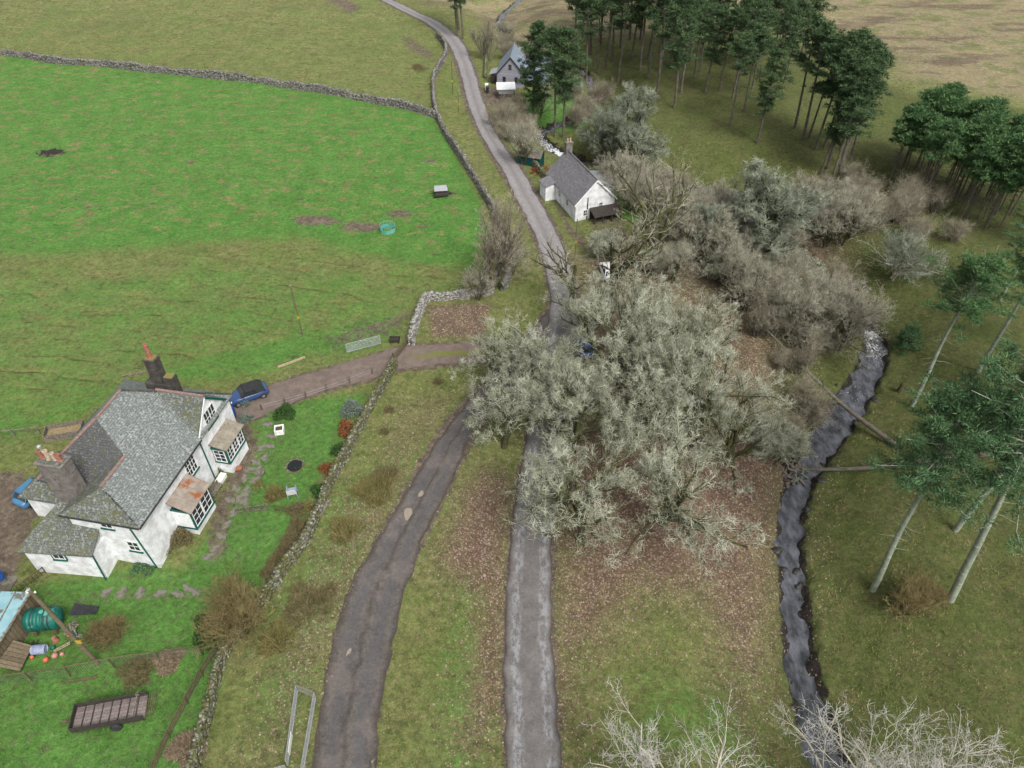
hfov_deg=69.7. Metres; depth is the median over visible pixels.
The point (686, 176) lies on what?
twiggy shrub
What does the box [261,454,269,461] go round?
flagstone
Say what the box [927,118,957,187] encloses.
pine tree
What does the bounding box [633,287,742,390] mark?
lichened tree
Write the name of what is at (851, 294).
bare tree
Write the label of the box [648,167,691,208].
bare tree
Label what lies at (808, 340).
twiggy shrub
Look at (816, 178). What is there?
twiggy shrub
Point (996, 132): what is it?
pine tree
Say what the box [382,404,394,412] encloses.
fern tuft
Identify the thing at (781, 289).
twiggy shrub
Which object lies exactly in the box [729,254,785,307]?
bare tree
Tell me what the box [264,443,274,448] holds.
flagstone
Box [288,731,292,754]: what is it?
notice board
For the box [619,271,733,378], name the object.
lichened tree
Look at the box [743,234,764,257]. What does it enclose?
twiggy shrub
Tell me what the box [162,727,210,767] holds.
cuttings heap
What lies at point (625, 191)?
bare tree
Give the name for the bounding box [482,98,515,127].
twiggy shrub
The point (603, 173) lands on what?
twiggy shrub
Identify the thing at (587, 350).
parked car
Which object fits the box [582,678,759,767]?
pale bare tree
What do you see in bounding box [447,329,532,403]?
lichened tree
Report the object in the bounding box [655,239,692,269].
twiggy shrub
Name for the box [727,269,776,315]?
twiggy shrub
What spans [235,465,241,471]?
flower pot
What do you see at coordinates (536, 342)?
lichened tree
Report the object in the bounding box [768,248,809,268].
twiggy shrub
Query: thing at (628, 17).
pine tree
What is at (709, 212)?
dense lichened tree
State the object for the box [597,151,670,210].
bare tree
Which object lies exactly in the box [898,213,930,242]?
twiggy shrub
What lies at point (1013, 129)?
pine tree
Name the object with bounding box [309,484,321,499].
evergreen shrub
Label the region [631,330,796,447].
lichened tree
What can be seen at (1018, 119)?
pine tree
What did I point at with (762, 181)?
dense lichened tree
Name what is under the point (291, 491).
garden chair
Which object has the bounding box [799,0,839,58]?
pine tree
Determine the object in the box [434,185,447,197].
creep feeder
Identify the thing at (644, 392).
lichened tree
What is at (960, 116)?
pine tree
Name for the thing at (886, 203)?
twiggy shrub
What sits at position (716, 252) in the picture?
twiggy shrub
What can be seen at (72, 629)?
timber heap
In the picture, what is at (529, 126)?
twiggy shrub
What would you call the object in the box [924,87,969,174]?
pine tree
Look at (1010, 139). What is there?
pine tree
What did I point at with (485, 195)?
stone wall
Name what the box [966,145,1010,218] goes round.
pine tree
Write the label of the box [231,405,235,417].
water butt
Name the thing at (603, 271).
parked car
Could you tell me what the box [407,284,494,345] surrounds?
stone wall
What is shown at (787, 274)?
twiggy shrub
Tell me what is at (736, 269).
bare tree
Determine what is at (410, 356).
driveway
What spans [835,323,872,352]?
twiggy shrub
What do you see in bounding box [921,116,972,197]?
pine tree
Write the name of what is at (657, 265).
twiggy shrub
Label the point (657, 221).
twiggy shrub
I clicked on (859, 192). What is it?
bare tree
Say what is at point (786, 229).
bare tree
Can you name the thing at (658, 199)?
twiggy shrub
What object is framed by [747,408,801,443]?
twiggy shrub
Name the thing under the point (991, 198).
pine tree
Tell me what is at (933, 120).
pine tree
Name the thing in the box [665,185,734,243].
bare tree
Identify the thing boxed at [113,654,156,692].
dead shrub
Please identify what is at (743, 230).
bare tree
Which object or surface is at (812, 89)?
pine tree
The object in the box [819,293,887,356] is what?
bare tree
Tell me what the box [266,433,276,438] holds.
flagstone
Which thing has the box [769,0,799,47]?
pine tree
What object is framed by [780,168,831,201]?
bare tree
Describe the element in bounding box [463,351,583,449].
lichened tree
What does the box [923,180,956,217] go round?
twiggy shrub
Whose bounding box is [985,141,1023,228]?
pine tree
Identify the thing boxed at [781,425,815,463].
twiggy shrub
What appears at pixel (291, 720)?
pen panel
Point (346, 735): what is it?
gravel track
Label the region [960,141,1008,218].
pine tree
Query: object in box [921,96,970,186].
pine tree
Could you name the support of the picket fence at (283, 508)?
on the ground
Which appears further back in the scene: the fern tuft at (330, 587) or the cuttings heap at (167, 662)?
the fern tuft at (330, 587)
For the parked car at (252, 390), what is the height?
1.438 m
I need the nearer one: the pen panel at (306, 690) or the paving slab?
the pen panel at (306, 690)
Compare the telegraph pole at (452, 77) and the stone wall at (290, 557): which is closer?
the stone wall at (290, 557)
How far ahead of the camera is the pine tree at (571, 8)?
142.87 m
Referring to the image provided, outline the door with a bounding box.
[526,158,530,165]
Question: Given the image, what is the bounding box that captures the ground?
[0,0,1023,767]
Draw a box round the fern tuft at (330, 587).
[319,581,340,599]
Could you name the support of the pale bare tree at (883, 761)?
on the ground
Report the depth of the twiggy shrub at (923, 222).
91.67 m
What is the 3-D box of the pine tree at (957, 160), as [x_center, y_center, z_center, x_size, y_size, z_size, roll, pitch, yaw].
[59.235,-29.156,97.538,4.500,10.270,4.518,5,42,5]
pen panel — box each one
[285,685,297,765]
[296,685,315,696]
[300,693,315,767]
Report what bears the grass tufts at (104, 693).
on the ground
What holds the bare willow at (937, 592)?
on the ground
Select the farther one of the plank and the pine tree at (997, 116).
the pine tree at (997, 116)
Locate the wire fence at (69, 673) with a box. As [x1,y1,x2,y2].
[0,646,203,682]
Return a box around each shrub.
[80,615,123,654]
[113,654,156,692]
[129,562,155,576]
[191,612,230,651]
[239,400,253,407]
[239,413,254,423]
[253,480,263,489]
[272,402,295,420]
[304,500,313,510]
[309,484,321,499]
[329,442,343,456]
[340,398,363,419]
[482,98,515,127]
[491,107,512,123]
[491,113,521,141]
[492,94,527,121]
[496,29,517,47]
[498,36,519,55]
[498,88,532,114]
[504,115,536,145]
[508,106,540,136]
[509,111,536,133]
[515,117,537,143]
[530,166,548,175]
[562,100,591,127]
[567,71,590,99]
[568,88,603,121]
[575,92,600,120]
[585,73,618,105]
[585,226,625,263]
[588,136,615,162]
[591,140,618,163]
[595,158,610,169]
[597,85,612,102]
[597,161,620,189]
[623,182,656,215]
[636,247,664,273]
[638,211,671,243]
[638,246,663,275]
[639,210,662,224]
[642,184,671,209]
[645,175,675,214]
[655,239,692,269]
[668,162,698,196]
[698,247,736,285]
[704,238,743,263]
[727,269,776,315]
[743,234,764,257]
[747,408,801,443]
[750,420,802,464]
[751,413,810,459]
[757,231,782,261]
[758,267,801,305]
[758,305,784,336]
[759,273,804,309]
[761,246,797,270]
[761,298,790,337]
[767,343,802,375]
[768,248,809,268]
[770,260,805,290]
[770,267,801,287]
[772,364,842,427]
[775,406,803,428]
[779,262,815,290]
[780,230,806,247]
[780,409,809,432]
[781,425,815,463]
[783,248,814,265]
[783,315,829,362]
[785,217,811,249]
[785,308,822,337]
[788,258,821,283]
[791,275,826,308]
[793,168,829,194]
[796,324,832,349]
[797,257,829,282]
[804,397,835,435]
[809,324,835,356]
[820,171,840,189]
[823,254,868,290]
[825,326,844,355]
[835,171,864,190]
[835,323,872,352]
[838,154,871,180]
[842,173,883,200]
[854,169,883,191]
[856,172,886,195]
[856,224,955,288]
[861,186,903,234]
[879,183,926,224]
[884,190,927,230]
[886,181,925,201]
[888,168,929,193]
[892,174,931,211]
[898,209,938,240]
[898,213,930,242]
[901,185,929,220]
[901,227,928,253]
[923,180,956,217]
[931,212,978,244]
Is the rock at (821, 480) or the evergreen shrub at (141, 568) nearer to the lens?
the evergreen shrub at (141, 568)
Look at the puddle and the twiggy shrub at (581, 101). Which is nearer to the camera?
the puddle
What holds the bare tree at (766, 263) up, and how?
on the ground
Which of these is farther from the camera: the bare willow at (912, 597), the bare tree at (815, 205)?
the bare tree at (815, 205)
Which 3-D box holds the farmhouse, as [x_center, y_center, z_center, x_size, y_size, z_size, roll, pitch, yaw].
[-31.887,5.864,59.424,14.770,13.360,16.915,7,43,8]
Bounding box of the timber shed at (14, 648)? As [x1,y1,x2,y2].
[0,591,40,670]
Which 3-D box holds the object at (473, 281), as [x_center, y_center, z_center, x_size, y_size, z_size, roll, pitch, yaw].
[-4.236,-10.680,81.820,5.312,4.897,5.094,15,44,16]
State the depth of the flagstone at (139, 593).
56.47 m
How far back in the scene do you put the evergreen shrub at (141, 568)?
57.54 m
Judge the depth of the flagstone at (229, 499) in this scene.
62.31 m
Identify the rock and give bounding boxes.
[771,547,782,554]
[792,568,800,574]
[795,581,802,588]
[802,505,811,512]
[816,477,826,482]
[852,419,857,425]
[870,396,878,402]
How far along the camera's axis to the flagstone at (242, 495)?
62.64 m
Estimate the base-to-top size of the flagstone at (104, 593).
0.095 m
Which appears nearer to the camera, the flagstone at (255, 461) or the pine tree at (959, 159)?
the flagstone at (255, 461)
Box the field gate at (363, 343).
[345,335,380,351]
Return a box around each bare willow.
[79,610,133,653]
[191,560,276,659]
[879,563,947,630]
[911,574,956,608]
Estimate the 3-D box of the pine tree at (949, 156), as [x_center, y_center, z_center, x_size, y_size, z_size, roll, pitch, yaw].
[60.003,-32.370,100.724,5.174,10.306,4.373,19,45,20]
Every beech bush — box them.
[317,462,332,475]
[338,419,352,437]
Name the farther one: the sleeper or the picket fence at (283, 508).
the picket fence at (283, 508)
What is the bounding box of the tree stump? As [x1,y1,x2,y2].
[895,382,904,393]
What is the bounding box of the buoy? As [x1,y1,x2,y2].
[51,652,57,658]
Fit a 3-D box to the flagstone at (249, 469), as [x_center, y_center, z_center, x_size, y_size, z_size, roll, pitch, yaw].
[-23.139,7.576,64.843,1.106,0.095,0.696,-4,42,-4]
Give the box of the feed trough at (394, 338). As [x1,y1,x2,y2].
[389,336,399,343]
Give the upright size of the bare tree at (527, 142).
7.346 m
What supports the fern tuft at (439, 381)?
on the ground
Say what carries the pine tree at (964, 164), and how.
on the ground
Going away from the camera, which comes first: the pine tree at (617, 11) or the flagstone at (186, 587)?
the flagstone at (186, 587)
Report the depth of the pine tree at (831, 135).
102.04 m
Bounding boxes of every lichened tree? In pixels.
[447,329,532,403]
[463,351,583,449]
[467,302,603,413]
[500,413,657,556]
[505,349,621,445]
[510,350,658,457]
[536,270,632,335]
[565,261,672,392]
[574,104,630,162]
[583,80,671,176]
[584,403,771,589]
[589,337,715,457]
[609,305,739,398]
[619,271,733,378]
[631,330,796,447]
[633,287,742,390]
[660,377,787,503]
[682,202,740,262]
[710,157,834,260]
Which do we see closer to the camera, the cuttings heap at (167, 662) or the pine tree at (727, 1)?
the cuttings heap at (167, 662)
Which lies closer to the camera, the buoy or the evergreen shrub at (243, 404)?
the buoy
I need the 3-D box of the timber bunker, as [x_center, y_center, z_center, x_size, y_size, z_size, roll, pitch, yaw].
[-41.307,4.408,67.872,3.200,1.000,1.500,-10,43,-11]
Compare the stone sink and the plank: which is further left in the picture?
the stone sink
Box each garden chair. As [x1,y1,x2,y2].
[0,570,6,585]
[286,485,298,499]
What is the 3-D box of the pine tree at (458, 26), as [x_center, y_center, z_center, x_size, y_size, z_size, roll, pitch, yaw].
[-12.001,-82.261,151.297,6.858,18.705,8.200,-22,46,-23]
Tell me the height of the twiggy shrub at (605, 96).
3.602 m
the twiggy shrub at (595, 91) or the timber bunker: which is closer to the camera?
the timber bunker
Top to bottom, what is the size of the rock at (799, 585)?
0.514 m
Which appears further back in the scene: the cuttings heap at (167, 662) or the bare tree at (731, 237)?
the bare tree at (731, 237)
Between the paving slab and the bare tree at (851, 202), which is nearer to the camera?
the paving slab
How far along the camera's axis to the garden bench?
62.62 m
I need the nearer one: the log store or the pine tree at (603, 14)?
the log store
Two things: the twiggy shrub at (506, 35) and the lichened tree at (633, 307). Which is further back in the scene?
the twiggy shrub at (506, 35)
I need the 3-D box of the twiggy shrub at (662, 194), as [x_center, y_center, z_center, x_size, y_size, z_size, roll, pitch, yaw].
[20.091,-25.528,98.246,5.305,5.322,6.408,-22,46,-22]
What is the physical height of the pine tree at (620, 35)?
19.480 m
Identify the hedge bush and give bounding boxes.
[257,562,274,581]
[265,550,283,565]
[273,539,292,558]
[280,527,300,545]
[287,517,306,535]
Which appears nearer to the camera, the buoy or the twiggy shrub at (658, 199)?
the buoy
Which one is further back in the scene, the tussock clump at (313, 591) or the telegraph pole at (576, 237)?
the telegraph pole at (576, 237)
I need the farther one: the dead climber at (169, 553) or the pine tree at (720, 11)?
the pine tree at (720, 11)
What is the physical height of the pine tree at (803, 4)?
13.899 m
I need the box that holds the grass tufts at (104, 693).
[0,189,1023,767]
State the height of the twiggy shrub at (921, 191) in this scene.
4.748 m
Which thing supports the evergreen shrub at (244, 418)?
on the ground
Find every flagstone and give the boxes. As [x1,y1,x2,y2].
[99,587,112,597]
[116,587,127,598]
[134,586,145,598]
[153,590,166,597]
[171,589,183,597]
[183,583,191,592]
[191,587,200,596]
[201,553,215,559]
[209,545,221,551]
[216,531,226,539]
[221,520,232,528]
[224,496,234,503]
[229,506,236,517]
[231,484,240,492]
[236,492,248,497]
[236,497,244,504]
[241,474,248,482]
[242,497,249,505]
[243,467,255,472]
[243,485,251,493]
[249,476,259,482]
[251,458,259,464]
[253,465,262,473]
[257,444,266,450]
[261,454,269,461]
[262,421,272,426]
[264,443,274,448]
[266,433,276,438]
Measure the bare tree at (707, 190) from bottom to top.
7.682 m
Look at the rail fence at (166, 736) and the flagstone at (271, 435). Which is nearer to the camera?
the rail fence at (166, 736)
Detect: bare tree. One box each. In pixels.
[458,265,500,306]
[464,189,527,288]
[466,11,500,61]
[492,17,518,41]
[494,241,531,276]
[498,117,546,164]
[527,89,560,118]
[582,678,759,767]
[588,142,637,190]
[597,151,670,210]
[611,165,668,216]
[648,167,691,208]
[651,233,706,286]
[657,203,729,270]
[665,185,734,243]
[673,196,749,261]
[676,181,735,213]
[677,218,717,253]
[693,175,740,202]
[694,222,758,278]
[709,183,740,211]
[710,243,790,309]
[726,251,752,285]
[727,221,761,252]
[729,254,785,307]
[732,191,810,255]
[746,305,778,336]
[746,309,770,337]
[749,690,1023,767]
[752,247,769,275]
[757,295,775,322]
[764,278,852,353]
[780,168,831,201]
[789,285,849,338]
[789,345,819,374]
[793,267,869,330]
[800,274,891,344]
[804,188,870,247]
[806,184,837,228]
[809,280,896,367]
[811,186,858,239]
[813,190,886,250]
[819,175,854,199]
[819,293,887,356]
[835,181,878,224]
[836,181,896,239]
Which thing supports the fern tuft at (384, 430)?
on the ground
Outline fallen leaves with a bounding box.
[224,325,1008,767]
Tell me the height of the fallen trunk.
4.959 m
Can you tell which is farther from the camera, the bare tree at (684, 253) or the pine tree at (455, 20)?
the pine tree at (455, 20)
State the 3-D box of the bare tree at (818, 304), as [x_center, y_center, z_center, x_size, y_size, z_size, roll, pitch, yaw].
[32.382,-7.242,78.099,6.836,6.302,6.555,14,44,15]
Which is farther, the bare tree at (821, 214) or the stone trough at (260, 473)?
the bare tree at (821, 214)
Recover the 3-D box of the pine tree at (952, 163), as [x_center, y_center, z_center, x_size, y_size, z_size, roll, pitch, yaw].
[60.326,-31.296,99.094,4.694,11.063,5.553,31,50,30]
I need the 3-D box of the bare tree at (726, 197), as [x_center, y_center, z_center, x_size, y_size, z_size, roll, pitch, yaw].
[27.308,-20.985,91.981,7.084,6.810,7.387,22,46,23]
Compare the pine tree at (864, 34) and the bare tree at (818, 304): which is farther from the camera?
the pine tree at (864, 34)
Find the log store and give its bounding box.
[589,203,621,223]
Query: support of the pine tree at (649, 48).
on the ground
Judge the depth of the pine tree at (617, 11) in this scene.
137.49 m
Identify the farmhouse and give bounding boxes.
[15,343,248,580]
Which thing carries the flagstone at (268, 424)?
on the ground
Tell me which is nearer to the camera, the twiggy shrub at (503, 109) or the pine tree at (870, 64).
the pine tree at (870, 64)
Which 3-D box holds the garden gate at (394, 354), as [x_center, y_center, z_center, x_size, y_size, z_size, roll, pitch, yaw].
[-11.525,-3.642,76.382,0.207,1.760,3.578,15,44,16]
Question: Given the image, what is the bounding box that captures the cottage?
[538,138,617,220]
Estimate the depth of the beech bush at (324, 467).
64.51 m
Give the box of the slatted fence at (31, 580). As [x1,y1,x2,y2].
[15,567,45,591]
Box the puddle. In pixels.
[404,508,411,520]
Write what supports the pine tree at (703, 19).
on the ground
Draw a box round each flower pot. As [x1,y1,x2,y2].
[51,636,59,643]
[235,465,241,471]
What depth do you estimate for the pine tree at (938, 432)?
45.84 m
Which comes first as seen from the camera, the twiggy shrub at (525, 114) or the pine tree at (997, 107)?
the pine tree at (997, 107)
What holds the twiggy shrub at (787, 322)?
on the ground
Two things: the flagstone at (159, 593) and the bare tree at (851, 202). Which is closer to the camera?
the flagstone at (159, 593)
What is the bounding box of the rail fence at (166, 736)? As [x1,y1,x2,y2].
[147,644,217,767]
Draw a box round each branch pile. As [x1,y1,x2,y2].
[780,458,809,487]
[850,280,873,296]
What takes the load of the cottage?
on the ground
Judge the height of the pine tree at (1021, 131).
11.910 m
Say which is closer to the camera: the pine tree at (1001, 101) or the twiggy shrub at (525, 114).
the pine tree at (1001, 101)
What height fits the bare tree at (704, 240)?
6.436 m
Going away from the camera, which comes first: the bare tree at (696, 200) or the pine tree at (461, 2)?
the bare tree at (696, 200)
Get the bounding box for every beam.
[121,370,147,376]
[277,356,304,367]
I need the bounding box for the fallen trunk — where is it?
[801,451,993,472]
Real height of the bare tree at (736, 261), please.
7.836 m
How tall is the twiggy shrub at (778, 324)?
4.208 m
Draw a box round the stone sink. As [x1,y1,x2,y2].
[274,424,284,435]
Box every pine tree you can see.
[447,0,466,38]
[452,1,458,35]
[455,1,459,29]
[516,19,551,117]
[529,23,580,137]
[539,25,591,137]
[563,0,587,57]
[571,0,608,83]
[579,1,609,54]
[589,0,616,75]
[597,0,633,70]
[600,6,603,44]
[602,0,647,84]
[609,0,625,61]
[619,2,623,47]
[625,0,650,57]
[629,1,632,40]
[639,0,656,70]
[642,0,665,78]
[643,0,679,92]
[647,20,655,60]
[657,2,675,69]
[662,0,704,107]
[674,0,714,92]
[693,0,716,77]
[694,0,718,71]
[699,2,735,92]
[707,0,724,47]
[713,0,736,56]
[716,6,749,90]
[722,0,772,98]
[727,31,762,125]
[730,0,753,69]
[741,22,776,112]
[745,48,795,144]
[750,0,779,88]
[756,0,785,65]
[765,3,808,96]
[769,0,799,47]
[778,0,814,79]
[787,12,837,128]
[792,21,846,140]
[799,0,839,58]
[800,36,847,138]
[807,27,867,150]
[816,25,881,148]
[817,80,863,174]
[825,47,877,170]
[829,55,887,180]
[830,65,883,179]
[842,37,897,167]
[849,45,896,160]
[863,367,1023,592]
[886,104,927,186]
[888,103,925,179]
[897,100,936,177]
[901,86,948,170]
[908,110,946,176]
[909,243,1023,406]
[914,82,964,168]
[916,96,945,168]
[919,338,1023,602]
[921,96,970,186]
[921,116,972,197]
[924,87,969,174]
[927,112,966,178]
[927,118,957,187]
[933,81,973,153]
[934,113,971,179]
[941,121,972,197]
[941,128,970,184]
[943,113,971,186]
[951,135,981,193]
[952,97,990,185]
[952,336,1023,532]
[953,108,1008,200]
[953,113,1000,203]
[957,96,1012,188]
[957,133,1006,214]
[959,102,1011,196]
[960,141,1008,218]
[962,142,1000,218]
[963,126,999,202]
[965,118,1010,195]
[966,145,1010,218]
[976,221,1023,372]
[977,124,1008,198]
[977,133,1023,218]
[982,124,1023,205]
[983,151,1011,218]
[983,153,1023,227]
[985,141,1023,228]
[993,113,1023,198]
[995,129,1023,215]
[998,200,1023,300]
[999,136,1023,227]
[1009,186,1023,214]
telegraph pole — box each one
[25,588,99,665]
[289,285,303,334]
[451,59,453,93]
[575,218,577,254]
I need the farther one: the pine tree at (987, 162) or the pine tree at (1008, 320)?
the pine tree at (987, 162)
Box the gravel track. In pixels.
[312,309,548,767]
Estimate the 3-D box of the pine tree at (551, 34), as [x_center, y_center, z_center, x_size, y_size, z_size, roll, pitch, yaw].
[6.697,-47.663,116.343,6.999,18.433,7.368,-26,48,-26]
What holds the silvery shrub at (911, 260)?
on the ground
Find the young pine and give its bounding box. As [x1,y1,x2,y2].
[891,320,924,356]
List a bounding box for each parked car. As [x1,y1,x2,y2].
[11,477,33,508]
[229,379,268,407]
[572,334,594,358]
[598,262,609,281]
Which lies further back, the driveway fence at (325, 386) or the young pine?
the young pine
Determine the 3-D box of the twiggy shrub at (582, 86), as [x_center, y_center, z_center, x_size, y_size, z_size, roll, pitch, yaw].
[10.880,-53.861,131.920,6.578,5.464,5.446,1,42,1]
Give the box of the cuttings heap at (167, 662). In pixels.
[150,646,186,677]
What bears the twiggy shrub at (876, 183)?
on the ground
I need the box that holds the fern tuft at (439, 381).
[431,377,444,385]
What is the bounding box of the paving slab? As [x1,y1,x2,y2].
[0,576,17,591]
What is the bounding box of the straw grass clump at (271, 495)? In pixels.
[261,484,286,505]
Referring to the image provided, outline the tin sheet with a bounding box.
[68,603,99,615]
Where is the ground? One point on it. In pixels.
(114, 182)
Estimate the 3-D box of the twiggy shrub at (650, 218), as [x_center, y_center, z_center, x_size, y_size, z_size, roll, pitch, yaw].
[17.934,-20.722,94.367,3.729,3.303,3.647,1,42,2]
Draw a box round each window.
[51,555,67,561]
[99,524,115,530]
[123,539,143,553]
[165,473,215,534]
[183,453,199,475]
[203,400,218,430]
[208,419,248,472]
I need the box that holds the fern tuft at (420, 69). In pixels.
[412,65,428,71]
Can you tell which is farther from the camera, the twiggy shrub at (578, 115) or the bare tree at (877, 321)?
the twiggy shrub at (578, 115)
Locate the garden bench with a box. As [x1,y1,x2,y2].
[210,480,222,497]
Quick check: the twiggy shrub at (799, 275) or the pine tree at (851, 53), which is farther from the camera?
the pine tree at (851, 53)
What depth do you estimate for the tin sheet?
55.05 m
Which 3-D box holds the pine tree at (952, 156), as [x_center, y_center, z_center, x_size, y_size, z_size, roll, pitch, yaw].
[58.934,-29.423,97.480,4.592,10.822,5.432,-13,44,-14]
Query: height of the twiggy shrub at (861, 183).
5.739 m
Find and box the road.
[382,0,578,767]
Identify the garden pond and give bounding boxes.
[284,457,304,473]
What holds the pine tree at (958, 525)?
on the ground
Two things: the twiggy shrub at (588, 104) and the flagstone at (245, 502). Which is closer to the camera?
the flagstone at (245, 502)
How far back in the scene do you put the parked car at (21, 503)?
61.23 m
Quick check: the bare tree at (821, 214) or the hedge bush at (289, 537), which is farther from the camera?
the bare tree at (821, 214)
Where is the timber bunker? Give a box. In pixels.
[42,419,84,442]
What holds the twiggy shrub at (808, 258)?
on the ground
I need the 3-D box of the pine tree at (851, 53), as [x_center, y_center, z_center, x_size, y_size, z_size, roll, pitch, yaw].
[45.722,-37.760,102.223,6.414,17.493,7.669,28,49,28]
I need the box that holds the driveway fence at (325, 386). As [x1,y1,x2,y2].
[260,368,372,409]
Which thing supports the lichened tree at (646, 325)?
on the ground
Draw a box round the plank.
[319,499,329,517]
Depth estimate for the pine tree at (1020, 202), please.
78.97 m
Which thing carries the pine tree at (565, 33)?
on the ground
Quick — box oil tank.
[22,605,63,636]
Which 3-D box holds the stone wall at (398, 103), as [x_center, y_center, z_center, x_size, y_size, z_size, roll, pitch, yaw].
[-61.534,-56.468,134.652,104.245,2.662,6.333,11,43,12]
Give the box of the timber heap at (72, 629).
[62,620,83,641]
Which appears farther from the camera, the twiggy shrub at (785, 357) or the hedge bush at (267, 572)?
the twiggy shrub at (785, 357)
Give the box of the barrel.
[29,644,47,654]
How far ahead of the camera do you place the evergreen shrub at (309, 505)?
61.30 m
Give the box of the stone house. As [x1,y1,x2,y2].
[489,43,551,87]
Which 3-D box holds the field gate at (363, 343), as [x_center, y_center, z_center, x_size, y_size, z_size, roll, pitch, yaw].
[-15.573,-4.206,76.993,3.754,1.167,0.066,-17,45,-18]
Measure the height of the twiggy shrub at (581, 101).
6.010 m
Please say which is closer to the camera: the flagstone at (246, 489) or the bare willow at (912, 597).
the bare willow at (912, 597)
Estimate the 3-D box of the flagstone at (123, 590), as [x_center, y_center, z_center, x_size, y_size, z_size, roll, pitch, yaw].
[-30.047,16.073,56.476,0.724,0.095,1.108,2,42,2]
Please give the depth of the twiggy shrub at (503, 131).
117.04 m
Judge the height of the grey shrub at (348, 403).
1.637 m
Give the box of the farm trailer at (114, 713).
[59,691,157,732]
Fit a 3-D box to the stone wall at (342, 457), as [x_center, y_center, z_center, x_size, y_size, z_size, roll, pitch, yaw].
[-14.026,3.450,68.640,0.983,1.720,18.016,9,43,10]
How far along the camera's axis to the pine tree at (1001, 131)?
91.88 m
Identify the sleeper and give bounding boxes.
[66,676,97,682]
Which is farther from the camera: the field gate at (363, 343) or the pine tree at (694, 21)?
the pine tree at (694, 21)
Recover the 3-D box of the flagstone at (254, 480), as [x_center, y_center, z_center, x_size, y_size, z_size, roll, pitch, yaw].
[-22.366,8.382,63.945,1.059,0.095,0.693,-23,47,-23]
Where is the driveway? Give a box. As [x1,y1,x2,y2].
[230,342,505,423]
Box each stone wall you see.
[0,48,435,118]
[186,491,328,767]
[319,357,397,496]
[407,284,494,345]
[431,31,511,290]
[483,39,487,78]
[532,160,546,177]
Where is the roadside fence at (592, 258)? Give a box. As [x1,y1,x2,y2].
[574,254,640,267]
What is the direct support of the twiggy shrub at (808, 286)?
on the ground
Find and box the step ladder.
[53,642,69,651]
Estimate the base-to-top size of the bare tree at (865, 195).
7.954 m
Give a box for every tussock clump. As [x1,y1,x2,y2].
[254,613,299,660]
[278,579,336,630]
[327,512,367,545]
[343,470,395,507]
[371,465,400,486]
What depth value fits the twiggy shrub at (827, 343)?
77.27 m
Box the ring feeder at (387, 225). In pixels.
[380,221,395,233]
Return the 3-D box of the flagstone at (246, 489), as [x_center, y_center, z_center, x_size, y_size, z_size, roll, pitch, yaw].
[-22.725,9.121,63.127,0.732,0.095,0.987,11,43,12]
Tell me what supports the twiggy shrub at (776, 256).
on the ground
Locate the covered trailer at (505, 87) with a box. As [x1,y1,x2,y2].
[496,82,515,97]
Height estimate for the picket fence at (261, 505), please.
0.944 m
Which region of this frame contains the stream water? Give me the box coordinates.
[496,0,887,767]
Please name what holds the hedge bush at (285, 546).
on the ground
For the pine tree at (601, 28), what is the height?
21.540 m
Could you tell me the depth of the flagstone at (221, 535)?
59.60 m
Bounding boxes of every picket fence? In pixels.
[234,503,269,513]
[273,505,301,512]
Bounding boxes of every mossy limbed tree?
[530,232,588,306]
[589,180,696,303]
[595,144,710,269]
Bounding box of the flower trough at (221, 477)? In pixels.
[215,472,226,483]
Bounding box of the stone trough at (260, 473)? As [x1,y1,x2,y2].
[255,470,264,476]
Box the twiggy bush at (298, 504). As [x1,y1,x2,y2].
[285,501,304,518]
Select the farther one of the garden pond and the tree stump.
the tree stump
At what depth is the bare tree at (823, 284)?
78.95 m
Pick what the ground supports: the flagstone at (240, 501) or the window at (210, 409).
the flagstone at (240, 501)
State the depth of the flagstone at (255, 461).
65.53 m
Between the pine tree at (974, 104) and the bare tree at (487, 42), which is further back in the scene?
the bare tree at (487, 42)
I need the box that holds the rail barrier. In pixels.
[0,426,40,436]
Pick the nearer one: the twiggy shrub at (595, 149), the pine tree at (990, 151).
the pine tree at (990, 151)
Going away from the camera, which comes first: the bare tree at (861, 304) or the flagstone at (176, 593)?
the flagstone at (176, 593)
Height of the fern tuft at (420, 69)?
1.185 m
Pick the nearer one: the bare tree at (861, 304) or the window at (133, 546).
the window at (133, 546)
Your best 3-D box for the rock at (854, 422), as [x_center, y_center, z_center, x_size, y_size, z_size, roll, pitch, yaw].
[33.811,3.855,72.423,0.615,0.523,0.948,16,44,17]
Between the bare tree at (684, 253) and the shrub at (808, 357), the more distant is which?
the bare tree at (684, 253)
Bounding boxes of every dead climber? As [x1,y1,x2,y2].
[166,541,178,555]
[170,526,192,547]
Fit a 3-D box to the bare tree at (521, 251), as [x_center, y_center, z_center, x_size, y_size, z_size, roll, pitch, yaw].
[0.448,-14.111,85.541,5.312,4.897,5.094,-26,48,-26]
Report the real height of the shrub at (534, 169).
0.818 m
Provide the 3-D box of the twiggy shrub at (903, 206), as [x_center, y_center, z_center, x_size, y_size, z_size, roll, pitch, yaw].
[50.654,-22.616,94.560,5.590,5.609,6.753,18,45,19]
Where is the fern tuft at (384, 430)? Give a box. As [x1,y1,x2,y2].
[378,427,389,435]
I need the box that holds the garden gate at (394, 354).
[392,332,408,357]
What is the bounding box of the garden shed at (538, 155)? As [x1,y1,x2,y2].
[516,148,544,165]
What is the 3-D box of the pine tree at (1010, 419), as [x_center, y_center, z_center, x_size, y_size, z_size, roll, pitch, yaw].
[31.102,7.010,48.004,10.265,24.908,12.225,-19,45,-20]

